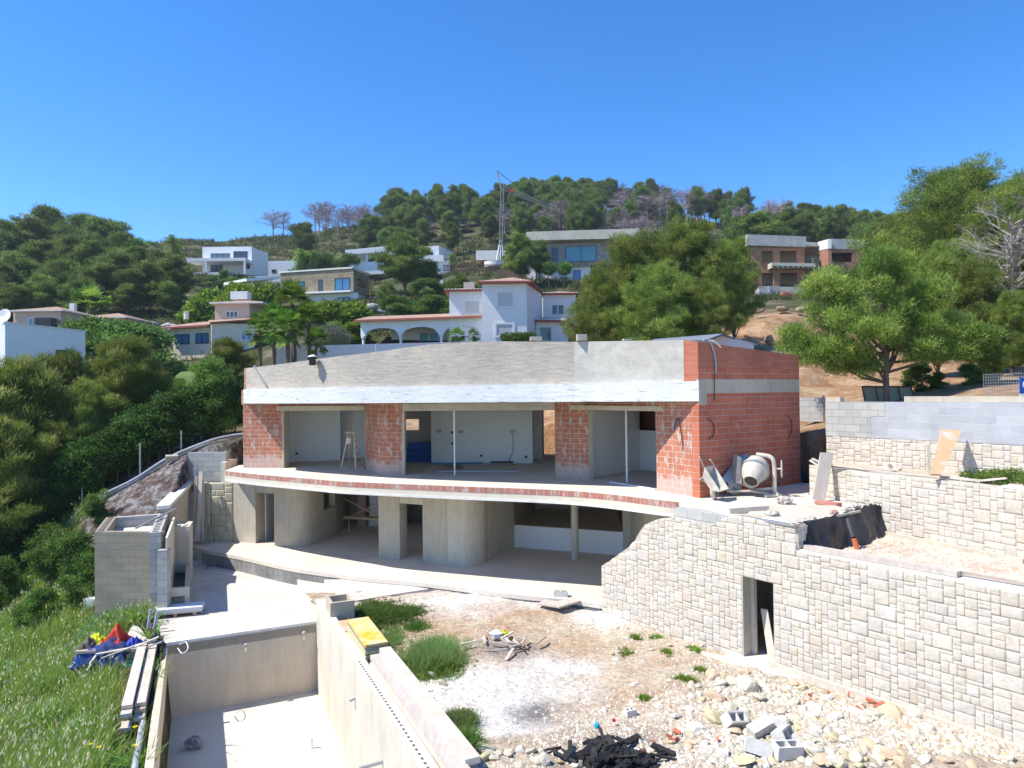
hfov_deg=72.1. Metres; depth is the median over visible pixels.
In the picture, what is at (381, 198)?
pine tree
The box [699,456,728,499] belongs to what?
wheelbarrow
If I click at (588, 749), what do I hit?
charred board
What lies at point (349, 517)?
trestle scaffold
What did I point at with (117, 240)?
pine tree
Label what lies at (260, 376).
metal bar
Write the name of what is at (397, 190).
pine tree
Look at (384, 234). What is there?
pine tree
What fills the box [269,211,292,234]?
bare tree
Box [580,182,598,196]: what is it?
pine tree
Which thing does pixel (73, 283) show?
pine tree
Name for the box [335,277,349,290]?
window
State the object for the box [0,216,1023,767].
hillside
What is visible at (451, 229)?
pine tree
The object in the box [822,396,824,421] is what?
timber post
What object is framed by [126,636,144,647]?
cloth
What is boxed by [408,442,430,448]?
wrapped bale
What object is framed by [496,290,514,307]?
window
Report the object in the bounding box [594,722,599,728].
cyan bottle
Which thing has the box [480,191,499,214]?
pine tree
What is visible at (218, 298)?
shrub
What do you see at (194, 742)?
crumpled bag
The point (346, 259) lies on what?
shrub
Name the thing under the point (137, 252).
pine tree
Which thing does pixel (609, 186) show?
pine tree
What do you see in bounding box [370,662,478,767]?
plank
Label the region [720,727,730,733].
stone
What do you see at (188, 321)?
shrub
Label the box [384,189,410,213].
pine tree
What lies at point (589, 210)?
pine tree
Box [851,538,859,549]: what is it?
drain pipe
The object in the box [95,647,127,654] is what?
lath
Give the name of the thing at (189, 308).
shrub
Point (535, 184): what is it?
pine tree
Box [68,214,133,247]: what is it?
pine tree
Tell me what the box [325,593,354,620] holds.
concrete trough
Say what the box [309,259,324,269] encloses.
shrub
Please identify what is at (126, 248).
palm tree
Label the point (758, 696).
stone
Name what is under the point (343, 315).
shrub
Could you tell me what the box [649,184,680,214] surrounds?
bare tree
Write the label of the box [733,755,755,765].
stone
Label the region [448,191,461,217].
pine tree
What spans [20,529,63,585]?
shrub
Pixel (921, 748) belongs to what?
stone
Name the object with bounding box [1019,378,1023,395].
site sign
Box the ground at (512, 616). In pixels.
[305,590,1023,767]
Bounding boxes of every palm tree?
[64,283,114,314]
[119,246,131,259]
[135,237,157,248]
[159,234,186,254]
[164,244,187,260]
[242,310,271,366]
[255,301,291,364]
[268,307,306,362]
[272,277,312,362]
[290,248,312,269]
[292,298,327,359]
[303,325,329,358]
[305,249,323,269]
[444,253,458,276]
[447,326,465,341]
[467,328,479,340]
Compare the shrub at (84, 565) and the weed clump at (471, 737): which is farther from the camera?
the shrub at (84, 565)
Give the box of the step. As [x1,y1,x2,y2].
[297,579,328,619]
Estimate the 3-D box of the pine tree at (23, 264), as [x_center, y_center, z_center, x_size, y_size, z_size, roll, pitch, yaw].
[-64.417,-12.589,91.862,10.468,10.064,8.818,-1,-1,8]
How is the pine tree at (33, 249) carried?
on the hillside
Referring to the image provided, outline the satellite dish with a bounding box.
[0,309,10,321]
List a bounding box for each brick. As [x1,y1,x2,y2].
[530,336,541,340]
[576,334,586,340]
[814,500,841,505]
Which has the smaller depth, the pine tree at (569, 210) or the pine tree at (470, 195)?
the pine tree at (569, 210)
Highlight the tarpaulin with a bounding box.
[68,645,125,671]
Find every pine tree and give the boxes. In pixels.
[0,218,38,252]
[0,228,17,256]
[0,238,56,273]
[0,250,51,295]
[0,262,23,297]
[0,273,10,297]
[0,282,43,321]
[0,351,89,465]
[0,364,53,478]
[0,410,77,563]
[3,212,59,242]
[15,272,60,308]
[23,201,68,248]
[25,258,86,307]
[29,346,102,441]
[31,416,79,466]
[39,375,120,462]
[41,233,80,268]
[45,333,170,437]
[47,212,96,243]
[56,274,105,310]
[66,238,108,271]
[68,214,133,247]
[77,260,121,311]
[86,247,140,303]
[99,408,126,470]
[100,230,140,252]
[105,282,145,313]
[111,267,155,310]
[127,245,148,266]
[132,259,176,310]
[143,248,184,278]
[147,280,190,315]
[151,253,198,309]
[152,373,174,446]
[202,336,261,385]
[217,269,232,279]
[286,221,317,250]
[351,218,378,248]
[355,216,383,243]
[365,231,438,294]
[368,229,390,247]
[369,215,384,241]
[372,195,385,215]
[375,187,410,210]
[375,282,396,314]
[377,226,394,233]
[379,196,399,215]
[380,215,397,227]
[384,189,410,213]
[389,206,407,227]
[393,226,411,236]
[394,186,409,197]
[398,207,418,237]
[400,202,413,212]
[406,188,419,199]
[408,193,423,205]
[410,217,437,245]
[411,196,426,207]
[411,204,429,224]
[421,266,445,288]
[423,183,446,222]
[423,196,435,229]
[432,193,453,221]
[434,196,456,219]
[437,221,463,251]
[438,210,461,231]
[445,183,463,203]
[445,272,469,288]
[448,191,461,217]
[458,183,470,211]
[459,185,479,227]
[465,196,497,234]
[479,209,500,242]
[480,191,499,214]
[487,197,503,222]
[489,182,513,222]
[493,191,508,214]
[498,230,542,278]
[502,190,524,213]
[507,180,520,187]
[509,200,537,231]
[509,205,532,235]
[512,179,534,207]
[528,175,538,182]
[530,181,537,195]
[530,238,552,283]
[531,202,547,230]
[532,182,553,207]
[536,214,553,230]
[541,192,554,215]
[547,174,562,184]
[548,201,561,229]
[549,194,565,212]
[553,181,573,198]
[554,199,569,230]
[557,264,636,341]
[560,186,579,201]
[561,203,580,230]
[562,177,580,190]
[564,209,590,230]
[567,190,585,207]
[577,177,585,190]
[579,201,604,229]
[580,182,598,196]
[580,200,603,229]
[581,188,597,200]
[584,188,598,200]
[591,179,603,203]
[593,198,607,229]
[593,226,669,338]
[594,196,607,228]
[599,177,624,210]
[604,256,707,340]
[606,206,622,228]
[620,199,640,227]
[628,181,651,214]
[636,188,655,220]
[644,178,662,197]
[648,191,662,221]
[649,213,745,332]
[658,187,677,214]
[666,199,686,224]
[674,277,748,335]
[688,185,709,217]
[704,187,729,227]
[712,198,736,224]
[713,234,768,337]
[718,205,733,228]
[719,215,750,244]
[722,208,792,245]
[723,190,733,200]
[732,186,756,213]
[732,194,757,216]
[769,212,782,235]
[770,241,1010,401]
[776,207,805,235]
[780,200,793,207]
[794,202,823,212]
[795,207,810,213]
[797,212,819,241]
[802,208,815,213]
[811,203,838,241]
[818,219,848,239]
[833,203,852,219]
[840,214,855,237]
[843,148,1023,287]
[844,221,877,246]
[846,205,856,211]
[846,220,859,238]
[847,209,869,232]
[848,209,882,237]
[857,212,927,300]
[866,226,883,246]
[867,213,890,244]
[883,205,929,290]
[897,235,1003,296]
[911,247,973,371]
[923,250,1019,364]
[932,179,1021,289]
[947,172,1023,345]
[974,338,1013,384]
[981,289,1023,377]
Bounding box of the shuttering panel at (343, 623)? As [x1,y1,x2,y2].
[338,620,347,631]
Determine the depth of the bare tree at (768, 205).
169.42 m
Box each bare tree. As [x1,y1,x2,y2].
[257,209,290,234]
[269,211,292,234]
[300,202,337,230]
[303,201,332,235]
[314,201,340,227]
[314,206,337,225]
[322,215,334,229]
[333,222,344,231]
[335,203,355,228]
[337,209,358,228]
[347,202,374,222]
[352,207,367,226]
[426,215,437,231]
[493,204,511,233]
[532,207,557,231]
[541,199,566,230]
[550,200,571,230]
[598,206,632,229]
[602,213,624,228]
[606,194,631,218]
[607,208,636,224]
[608,186,633,209]
[611,183,633,196]
[614,216,632,228]
[624,220,641,233]
[633,193,663,222]
[633,215,650,232]
[635,218,653,232]
[648,192,672,225]
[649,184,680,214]
[649,221,663,232]
[657,185,679,209]
[674,189,687,212]
[678,191,702,221]
[680,183,713,219]
[688,193,713,220]
[731,209,744,217]
[735,204,749,215]
[756,198,780,215]
[761,203,776,217]
[767,197,793,220]
[946,193,1023,295]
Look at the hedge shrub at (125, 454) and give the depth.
28.59 m
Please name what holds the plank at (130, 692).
on the plank at (125, 713)
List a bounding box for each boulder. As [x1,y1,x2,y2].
[161,322,170,326]
[366,303,378,311]
[755,308,765,313]
[765,335,774,345]
[775,306,788,311]
[795,307,805,312]
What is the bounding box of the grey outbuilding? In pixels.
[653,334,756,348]
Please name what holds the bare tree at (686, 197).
on the hillside
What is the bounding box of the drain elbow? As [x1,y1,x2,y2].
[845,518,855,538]
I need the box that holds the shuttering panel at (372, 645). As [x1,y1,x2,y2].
[348,622,387,647]
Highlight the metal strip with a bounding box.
[741,515,793,526]
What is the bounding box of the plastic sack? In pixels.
[144,631,166,648]
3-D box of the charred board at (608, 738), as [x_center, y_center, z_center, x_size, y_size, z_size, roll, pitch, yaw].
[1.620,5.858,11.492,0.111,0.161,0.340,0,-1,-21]
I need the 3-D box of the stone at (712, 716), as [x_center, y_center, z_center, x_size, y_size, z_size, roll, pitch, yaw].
[3.569,5.866,12.362,0.358,0.195,0.304,20,5,17]
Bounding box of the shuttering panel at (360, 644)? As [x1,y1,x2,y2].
[347,625,378,652]
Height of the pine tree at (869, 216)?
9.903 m
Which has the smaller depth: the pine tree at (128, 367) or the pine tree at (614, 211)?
the pine tree at (128, 367)
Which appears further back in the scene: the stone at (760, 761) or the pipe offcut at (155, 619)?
the pipe offcut at (155, 619)
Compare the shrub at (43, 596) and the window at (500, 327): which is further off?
the window at (500, 327)
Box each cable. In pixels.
[177,641,188,653]
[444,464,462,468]
[673,418,683,449]
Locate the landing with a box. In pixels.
[324,579,428,601]
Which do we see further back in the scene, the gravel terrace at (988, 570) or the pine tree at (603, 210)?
the pine tree at (603, 210)
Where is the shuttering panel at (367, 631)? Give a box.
[347,617,387,646]
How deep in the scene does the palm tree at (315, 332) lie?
40.43 m
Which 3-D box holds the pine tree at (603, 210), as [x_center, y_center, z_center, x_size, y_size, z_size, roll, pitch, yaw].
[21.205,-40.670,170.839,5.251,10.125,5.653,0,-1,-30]
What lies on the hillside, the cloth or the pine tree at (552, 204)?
the pine tree at (552, 204)
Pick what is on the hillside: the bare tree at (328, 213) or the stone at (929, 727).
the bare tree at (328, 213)
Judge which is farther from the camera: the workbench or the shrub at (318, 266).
the shrub at (318, 266)
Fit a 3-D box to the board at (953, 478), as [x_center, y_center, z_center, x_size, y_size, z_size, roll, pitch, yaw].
[9.397,2.092,16.054,0.106,0.058,2.482,0,-1,-29]
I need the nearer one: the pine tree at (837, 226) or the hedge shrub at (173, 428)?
the hedge shrub at (173, 428)
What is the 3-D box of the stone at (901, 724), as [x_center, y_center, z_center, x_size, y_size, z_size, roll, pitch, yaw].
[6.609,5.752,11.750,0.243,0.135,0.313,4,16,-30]
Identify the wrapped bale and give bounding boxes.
[406,455,430,461]
[407,449,430,455]
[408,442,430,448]
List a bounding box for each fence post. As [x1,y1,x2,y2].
[139,443,140,474]
[180,430,181,450]
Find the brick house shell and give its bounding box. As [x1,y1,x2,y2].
[738,234,863,290]
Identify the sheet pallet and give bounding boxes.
[152,601,204,618]
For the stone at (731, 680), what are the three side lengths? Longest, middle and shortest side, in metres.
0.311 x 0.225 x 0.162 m
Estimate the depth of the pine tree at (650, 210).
192.40 m
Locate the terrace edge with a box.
[202,553,601,610]
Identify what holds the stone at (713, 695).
on the ground at (512, 616)
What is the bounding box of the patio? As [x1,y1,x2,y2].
[680,483,862,540]
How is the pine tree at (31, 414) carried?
on the hillside
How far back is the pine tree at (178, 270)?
94.97 m
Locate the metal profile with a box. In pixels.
[439,471,520,471]
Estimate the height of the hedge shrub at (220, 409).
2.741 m
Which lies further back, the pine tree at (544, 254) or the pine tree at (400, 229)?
the pine tree at (400, 229)
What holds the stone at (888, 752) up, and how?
on the ground at (512, 616)
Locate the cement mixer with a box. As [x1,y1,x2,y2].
[726,452,782,497]
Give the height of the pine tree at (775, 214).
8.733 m
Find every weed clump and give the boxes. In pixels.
[355,595,410,631]
[378,624,414,653]
[383,602,435,629]
[392,629,479,691]
[402,618,436,634]
[402,652,478,684]
[445,705,491,730]
[454,719,498,761]
[610,646,635,658]
[629,632,644,641]
[635,692,653,701]
[648,633,663,639]
[659,647,675,657]
[671,672,690,681]
[682,674,700,684]
[684,643,704,653]
[692,663,706,671]
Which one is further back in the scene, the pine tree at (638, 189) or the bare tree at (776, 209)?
the pine tree at (638, 189)
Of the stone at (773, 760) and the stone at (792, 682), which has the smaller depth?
the stone at (773, 760)
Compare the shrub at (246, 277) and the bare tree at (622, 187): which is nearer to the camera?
the shrub at (246, 277)
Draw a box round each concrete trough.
[171,521,192,603]
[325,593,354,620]
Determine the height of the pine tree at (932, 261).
5.625 m
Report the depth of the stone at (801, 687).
13.76 m
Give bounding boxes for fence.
[443,264,501,270]
[983,373,1022,395]
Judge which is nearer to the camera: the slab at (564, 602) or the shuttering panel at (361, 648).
the shuttering panel at (361, 648)
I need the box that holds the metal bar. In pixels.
[253,365,266,386]
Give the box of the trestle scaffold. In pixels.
[343,498,378,534]
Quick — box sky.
[0,0,1023,242]
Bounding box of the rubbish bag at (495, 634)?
[489,630,502,638]
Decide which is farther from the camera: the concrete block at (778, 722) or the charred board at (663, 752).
the concrete block at (778, 722)
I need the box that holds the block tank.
[95,513,174,618]
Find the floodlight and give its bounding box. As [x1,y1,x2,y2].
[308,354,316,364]
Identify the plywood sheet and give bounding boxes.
[722,454,747,489]
[812,452,833,499]
[930,429,960,475]
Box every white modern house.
[186,246,309,282]
[345,246,451,277]
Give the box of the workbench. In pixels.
[74,639,148,678]
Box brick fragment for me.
[673,728,680,734]
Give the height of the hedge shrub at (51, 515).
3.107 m
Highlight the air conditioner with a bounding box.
[34,318,58,326]
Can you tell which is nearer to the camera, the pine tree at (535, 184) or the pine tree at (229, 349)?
the pine tree at (229, 349)
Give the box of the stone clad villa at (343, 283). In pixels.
[224,267,391,301]
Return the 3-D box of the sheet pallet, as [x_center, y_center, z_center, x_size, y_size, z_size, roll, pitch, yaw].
[-9.672,6.569,20.417,1.325,0.248,0.599,0,-1,-18]
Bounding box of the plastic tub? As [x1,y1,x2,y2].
[83,596,94,609]
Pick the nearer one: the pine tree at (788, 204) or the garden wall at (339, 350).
the garden wall at (339, 350)
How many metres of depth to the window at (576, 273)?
107.50 m
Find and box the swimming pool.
[144,598,438,767]
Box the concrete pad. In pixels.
[748,504,860,521]
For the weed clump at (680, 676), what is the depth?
14.20 m
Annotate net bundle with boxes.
[112,655,133,672]
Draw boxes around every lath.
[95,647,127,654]
[101,644,137,658]
[135,636,158,647]
[146,641,161,648]
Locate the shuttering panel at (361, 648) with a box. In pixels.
[347,627,378,654]
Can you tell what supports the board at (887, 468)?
on the board at (858, 468)
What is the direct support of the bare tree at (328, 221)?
on the hillside
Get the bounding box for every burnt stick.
[459,640,476,644]
[489,641,512,645]
[500,631,513,638]
[505,648,513,660]
[535,636,545,644]
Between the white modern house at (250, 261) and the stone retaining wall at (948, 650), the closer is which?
the stone retaining wall at (948, 650)
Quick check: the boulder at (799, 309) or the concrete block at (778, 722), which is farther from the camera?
the boulder at (799, 309)
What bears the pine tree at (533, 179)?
on the hillside
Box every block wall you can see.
[188,452,227,481]
[799,398,825,421]
[825,396,1023,474]
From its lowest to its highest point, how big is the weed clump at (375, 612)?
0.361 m
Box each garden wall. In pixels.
[221,458,236,481]
[276,341,487,364]
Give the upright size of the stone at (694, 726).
0.163 m
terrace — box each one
[193,520,616,608]
[841,535,1023,581]
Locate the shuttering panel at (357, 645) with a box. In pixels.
[347,630,369,658]
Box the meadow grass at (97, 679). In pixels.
[0,492,175,767]
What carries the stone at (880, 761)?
on the ground at (512, 616)
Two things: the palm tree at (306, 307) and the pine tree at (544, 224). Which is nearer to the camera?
the palm tree at (306, 307)
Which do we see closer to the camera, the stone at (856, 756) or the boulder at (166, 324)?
the stone at (856, 756)
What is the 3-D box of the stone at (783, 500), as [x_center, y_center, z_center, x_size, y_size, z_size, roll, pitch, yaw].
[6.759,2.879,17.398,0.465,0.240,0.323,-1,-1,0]
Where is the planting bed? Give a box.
[832,463,1002,484]
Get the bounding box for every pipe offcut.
[147,609,151,628]
[153,611,158,628]
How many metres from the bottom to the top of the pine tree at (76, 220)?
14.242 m
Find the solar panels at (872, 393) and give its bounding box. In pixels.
[861,386,913,401]
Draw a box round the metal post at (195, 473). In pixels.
[193,467,197,490]
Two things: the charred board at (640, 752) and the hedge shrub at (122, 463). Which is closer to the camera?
the charred board at (640, 752)
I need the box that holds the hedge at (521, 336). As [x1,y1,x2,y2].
[499,331,537,341]
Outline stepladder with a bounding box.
[340,432,364,472]
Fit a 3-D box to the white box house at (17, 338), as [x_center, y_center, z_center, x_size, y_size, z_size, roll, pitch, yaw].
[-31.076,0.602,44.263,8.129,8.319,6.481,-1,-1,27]
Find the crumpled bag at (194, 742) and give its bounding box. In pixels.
[183,735,204,749]
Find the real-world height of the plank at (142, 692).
0.070 m
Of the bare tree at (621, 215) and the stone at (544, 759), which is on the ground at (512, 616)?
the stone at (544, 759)
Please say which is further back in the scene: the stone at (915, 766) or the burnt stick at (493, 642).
the burnt stick at (493, 642)
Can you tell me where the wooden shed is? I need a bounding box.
[497,270,525,278]
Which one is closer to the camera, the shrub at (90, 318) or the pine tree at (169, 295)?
the shrub at (90, 318)
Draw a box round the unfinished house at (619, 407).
[225,340,800,565]
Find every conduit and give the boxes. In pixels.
[63,433,242,528]
[80,443,208,514]
[702,338,716,373]
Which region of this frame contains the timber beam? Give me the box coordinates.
[728,505,768,513]
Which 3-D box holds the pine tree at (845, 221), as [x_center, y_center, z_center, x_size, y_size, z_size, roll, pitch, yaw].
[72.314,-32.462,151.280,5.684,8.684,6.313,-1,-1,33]
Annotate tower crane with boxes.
[484,170,566,268]
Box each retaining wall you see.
[156,480,192,528]
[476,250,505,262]
[602,507,1023,749]
[755,286,803,294]
[809,465,1023,563]
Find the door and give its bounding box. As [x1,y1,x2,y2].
[539,327,550,340]
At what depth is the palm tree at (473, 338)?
50.86 m
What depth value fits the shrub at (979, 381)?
23.93 m
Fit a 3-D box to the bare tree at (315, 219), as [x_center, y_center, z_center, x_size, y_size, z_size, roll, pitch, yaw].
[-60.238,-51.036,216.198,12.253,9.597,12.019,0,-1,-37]
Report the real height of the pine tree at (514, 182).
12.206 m
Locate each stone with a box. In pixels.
[437,679,447,685]
[476,741,494,753]
[480,752,490,761]
[488,754,499,760]
[493,750,502,754]
[503,748,513,756]
[514,761,524,767]
[516,744,524,751]
[525,747,537,752]
[531,754,549,766]
[571,762,582,767]
[630,681,638,685]
[654,703,663,707]
[671,713,680,717]
[678,699,688,706]
[685,705,694,710]
[685,721,708,732]
[700,740,708,747]
[704,690,726,701]
[705,670,719,679]
[705,709,722,723]
[707,747,715,753]
[712,748,729,757]
[713,680,727,685]
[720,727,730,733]
[722,702,737,710]
[726,676,735,684]
[728,726,741,733]
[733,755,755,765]
[736,675,758,692]
[739,669,750,674]
[739,708,750,715]
[742,728,747,735]
[752,692,766,700]
[755,759,764,764]
[764,510,779,515]
[768,755,777,764]
[775,715,789,723]
[776,496,793,504]
[776,707,785,714]
[786,713,801,722]
[788,679,799,685]
[789,520,803,526]
[789,732,804,740]
[790,698,799,704]
[794,722,803,730]
[797,685,806,689]
[798,704,807,711]
[802,740,814,748]
[803,515,816,521]
[805,712,817,717]
[806,742,815,752]
[807,702,822,709]
[807,719,823,729]
[807,747,824,756]
[809,726,822,732]
[809,730,820,736]
[812,709,821,716]
[812,738,820,743]
[813,752,827,764]
[815,709,825,717]
[822,695,833,700]
[825,754,847,767]
[827,711,844,719]
[827,733,838,741]
[829,510,838,513]
[836,762,844,767]
[838,749,850,760]
[839,735,854,743]
[841,506,852,510]
[847,706,867,716]
[848,750,865,762]
[850,503,860,508]
[854,763,863,767]
[860,737,876,749]
[862,717,873,722]
[866,710,874,715]
[872,739,882,744]
[873,711,884,717]
[874,744,884,752]
[874,754,885,760]
[875,756,885,765]
[878,702,903,719]
[879,746,901,759]
[893,755,913,767]
[897,749,906,755]
[898,721,911,728]
[906,705,922,718]
[909,729,925,738]
[910,764,920,767]
[917,723,936,731]
[917,754,930,763]
[919,746,930,753]
[935,734,942,742]
[935,756,954,762]
[941,738,949,741]
[943,733,960,743]
[961,743,976,749]
[965,759,977,767]
[987,741,1001,748]
[998,754,1014,762]
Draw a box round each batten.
[490,461,512,462]
[961,571,1023,584]
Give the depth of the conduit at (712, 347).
18.91 m
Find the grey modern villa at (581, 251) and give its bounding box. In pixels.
[429,228,638,287]
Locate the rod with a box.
[135,508,175,528]
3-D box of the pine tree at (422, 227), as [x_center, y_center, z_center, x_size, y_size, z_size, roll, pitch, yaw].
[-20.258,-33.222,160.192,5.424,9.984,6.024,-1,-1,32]
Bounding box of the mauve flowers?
[0,574,156,676]
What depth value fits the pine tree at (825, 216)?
141.43 m
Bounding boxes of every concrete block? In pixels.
[165,454,177,461]
[193,549,201,560]
[554,590,567,597]
[623,707,636,717]
[720,710,749,727]
[743,735,772,757]
[746,714,774,738]
[759,711,786,728]
[770,724,793,739]
[772,739,803,760]
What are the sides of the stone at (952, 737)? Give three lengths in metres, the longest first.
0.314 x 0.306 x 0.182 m
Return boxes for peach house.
[9,303,155,327]
[163,291,281,359]
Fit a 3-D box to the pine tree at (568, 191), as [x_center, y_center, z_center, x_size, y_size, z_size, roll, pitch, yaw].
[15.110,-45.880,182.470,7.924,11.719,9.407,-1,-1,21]
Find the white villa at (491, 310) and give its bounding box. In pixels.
[354,277,578,343]
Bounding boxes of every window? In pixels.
[28,318,34,324]
[175,334,189,344]
[195,333,208,343]
[211,253,229,257]
[211,265,222,271]
[226,311,237,317]
[233,251,247,257]
[241,332,251,339]
[318,279,321,290]
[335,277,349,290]
[337,297,349,301]
[358,278,364,287]
[419,332,438,340]
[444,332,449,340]
[463,299,480,314]
[494,322,514,337]
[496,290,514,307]
[535,272,543,279]
[551,304,563,314]
[552,247,557,260]
[565,246,595,261]
[573,270,580,280]
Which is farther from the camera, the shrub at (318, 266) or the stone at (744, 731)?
the shrub at (318, 266)
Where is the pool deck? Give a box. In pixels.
[126,564,315,658]
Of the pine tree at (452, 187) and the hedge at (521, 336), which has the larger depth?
the pine tree at (452, 187)
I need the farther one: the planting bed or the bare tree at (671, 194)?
the bare tree at (671, 194)
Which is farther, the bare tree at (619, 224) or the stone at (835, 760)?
the bare tree at (619, 224)
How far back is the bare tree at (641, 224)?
157.19 m
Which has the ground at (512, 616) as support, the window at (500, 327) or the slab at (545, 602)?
the slab at (545, 602)
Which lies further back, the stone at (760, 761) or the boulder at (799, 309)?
the boulder at (799, 309)
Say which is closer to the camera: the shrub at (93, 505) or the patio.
the patio
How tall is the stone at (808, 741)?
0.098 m
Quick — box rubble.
[644,667,1020,767]
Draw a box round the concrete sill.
[193,560,202,566]
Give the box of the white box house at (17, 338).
[0,321,86,363]
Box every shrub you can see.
[0,518,28,558]
[0,546,25,585]
[0,554,25,602]
[0,580,12,613]
[1,494,52,551]
[6,485,69,535]
[7,586,61,630]
[10,464,92,521]
[19,521,67,575]
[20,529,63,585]
[37,467,85,517]
[43,435,115,493]
[49,529,94,584]
[52,454,103,503]
[53,551,94,608]
[57,314,128,376]
[69,316,184,379]
[72,433,125,489]
[76,316,144,392]
[77,488,115,525]
[85,318,193,393]
[85,423,148,481]
[96,416,153,475]
[101,404,167,468]
[122,371,194,397]
[126,401,187,463]
[137,390,192,453]
[145,407,184,457]
[149,383,211,440]
[174,388,210,443]
[175,304,187,323]
[177,380,234,439]
[180,292,207,321]
[182,299,191,322]
[186,286,225,326]
[186,356,241,437]
[201,275,217,286]
[203,385,242,434]
[206,393,235,436]
[210,293,225,319]
[214,279,252,311]
[216,279,226,288]
[220,384,242,432]
[222,275,237,285]
[230,382,243,424]
[240,276,259,284]
[246,285,281,306]
[248,280,282,324]
[291,252,318,270]
[295,298,337,330]
[299,321,354,345]
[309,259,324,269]
[314,298,354,322]
[317,252,333,267]
[322,320,346,339]
[323,307,353,322]
[327,258,339,267]
[327,298,372,325]
[335,252,361,270]
[341,320,367,343]
[353,304,374,322]
[353,326,372,343]
[374,293,414,315]
[384,298,424,315]
[406,277,437,298]
[409,293,448,314]
[425,298,448,313]
[428,283,448,295]
[896,362,933,391]
[924,371,950,388]
[955,363,985,385]
[956,466,1023,485]
[969,375,990,382]
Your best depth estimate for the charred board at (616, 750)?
11.23 m
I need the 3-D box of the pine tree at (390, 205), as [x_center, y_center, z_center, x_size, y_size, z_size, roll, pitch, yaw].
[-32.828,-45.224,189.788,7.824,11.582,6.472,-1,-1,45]
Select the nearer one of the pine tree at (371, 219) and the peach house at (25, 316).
the peach house at (25, 316)
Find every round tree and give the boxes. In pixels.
[539,261,556,282]
[556,261,572,282]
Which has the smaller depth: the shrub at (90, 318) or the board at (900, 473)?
the board at (900, 473)
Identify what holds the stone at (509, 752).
on the ground at (512, 616)
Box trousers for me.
[72,636,96,660]
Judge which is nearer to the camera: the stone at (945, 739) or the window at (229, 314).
the stone at (945, 739)
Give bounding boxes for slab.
[537,599,555,607]
[549,597,580,608]
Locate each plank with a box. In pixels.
[120,649,146,717]
[120,714,134,731]
[121,643,146,709]
[122,706,134,719]
[133,650,146,709]
[134,648,156,713]
[134,657,155,721]
[135,644,156,706]
[370,653,469,767]
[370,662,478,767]
[379,646,480,765]
[761,608,773,657]
[803,544,960,576]
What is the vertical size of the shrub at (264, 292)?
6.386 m
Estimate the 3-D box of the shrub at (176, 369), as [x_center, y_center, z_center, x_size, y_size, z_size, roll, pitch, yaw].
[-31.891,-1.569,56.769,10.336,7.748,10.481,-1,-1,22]
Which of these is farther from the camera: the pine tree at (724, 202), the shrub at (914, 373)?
the pine tree at (724, 202)
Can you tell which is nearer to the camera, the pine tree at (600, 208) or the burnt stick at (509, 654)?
the burnt stick at (509, 654)
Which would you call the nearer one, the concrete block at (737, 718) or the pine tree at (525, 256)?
the concrete block at (737, 718)
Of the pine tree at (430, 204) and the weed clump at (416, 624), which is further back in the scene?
the pine tree at (430, 204)
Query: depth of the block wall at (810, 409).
23.40 m
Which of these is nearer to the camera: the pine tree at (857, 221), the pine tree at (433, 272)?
the pine tree at (433, 272)
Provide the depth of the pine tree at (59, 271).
89.13 m
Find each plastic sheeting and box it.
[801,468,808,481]
[802,504,885,549]
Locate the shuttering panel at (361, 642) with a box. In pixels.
[347,622,387,649]
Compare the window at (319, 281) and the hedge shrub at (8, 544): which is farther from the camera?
the window at (319, 281)
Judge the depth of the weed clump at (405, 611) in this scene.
18.87 m
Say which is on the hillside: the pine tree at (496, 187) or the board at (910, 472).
the pine tree at (496, 187)
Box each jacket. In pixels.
[91,632,105,644]
[94,636,128,658]
[99,623,131,644]
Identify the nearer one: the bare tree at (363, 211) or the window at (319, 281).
the window at (319, 281)
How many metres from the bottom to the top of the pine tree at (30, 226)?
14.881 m
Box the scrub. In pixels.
[46,212,877,361]
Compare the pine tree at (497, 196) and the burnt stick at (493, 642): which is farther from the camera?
the pine tree at (497, 196)
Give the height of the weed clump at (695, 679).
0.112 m
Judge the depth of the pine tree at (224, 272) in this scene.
121.90 m
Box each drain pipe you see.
[131,720,144,767]
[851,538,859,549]
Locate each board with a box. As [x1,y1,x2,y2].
[188,491,193,520]
[192,476,197,540]
[193,489,197,541]
[196,471,202,540]
[201,481,204,540]
[428,462,483,463]
[544,746,561,750]
[550,749,578,762]
[563,749,571,759]
[568,740,571,753]
[575,743,598,759]
[576,742,592,759]
[582,737,599,745]
[583,757,589,767]
[589,740,607,742]
[589,752,602,762]
[591,746,598,761]
[591,746,613,767]
[596,763,610,767]
[597,743,603,752]
[599,727,604,740]
[601,740,624,749]
[603,751,612,762]
[604,733,614,743]
[609,754,638,758]
[612,748,620,753]
[615,757,624,762]
[617,752,634,767]
[622,742,631,765]
[625,733,640,744]
[631,748,640,763]
[637,759,650,767]
[638,748,645,755]
[641,758,656,762]
[643,751,666,758]
[647,753,656,767]
[650,752,676,760]
[651,742,675,756]
[831,466,867,470]
[832,464,891,471]
[868,470,949,478]
[877,467,901,470]
[889,471,980,481]
[898,470,926,474]
[927,446,929,473]
[950,476,979,482]
[981,477,1007,481]
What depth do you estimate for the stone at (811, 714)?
12.36 m

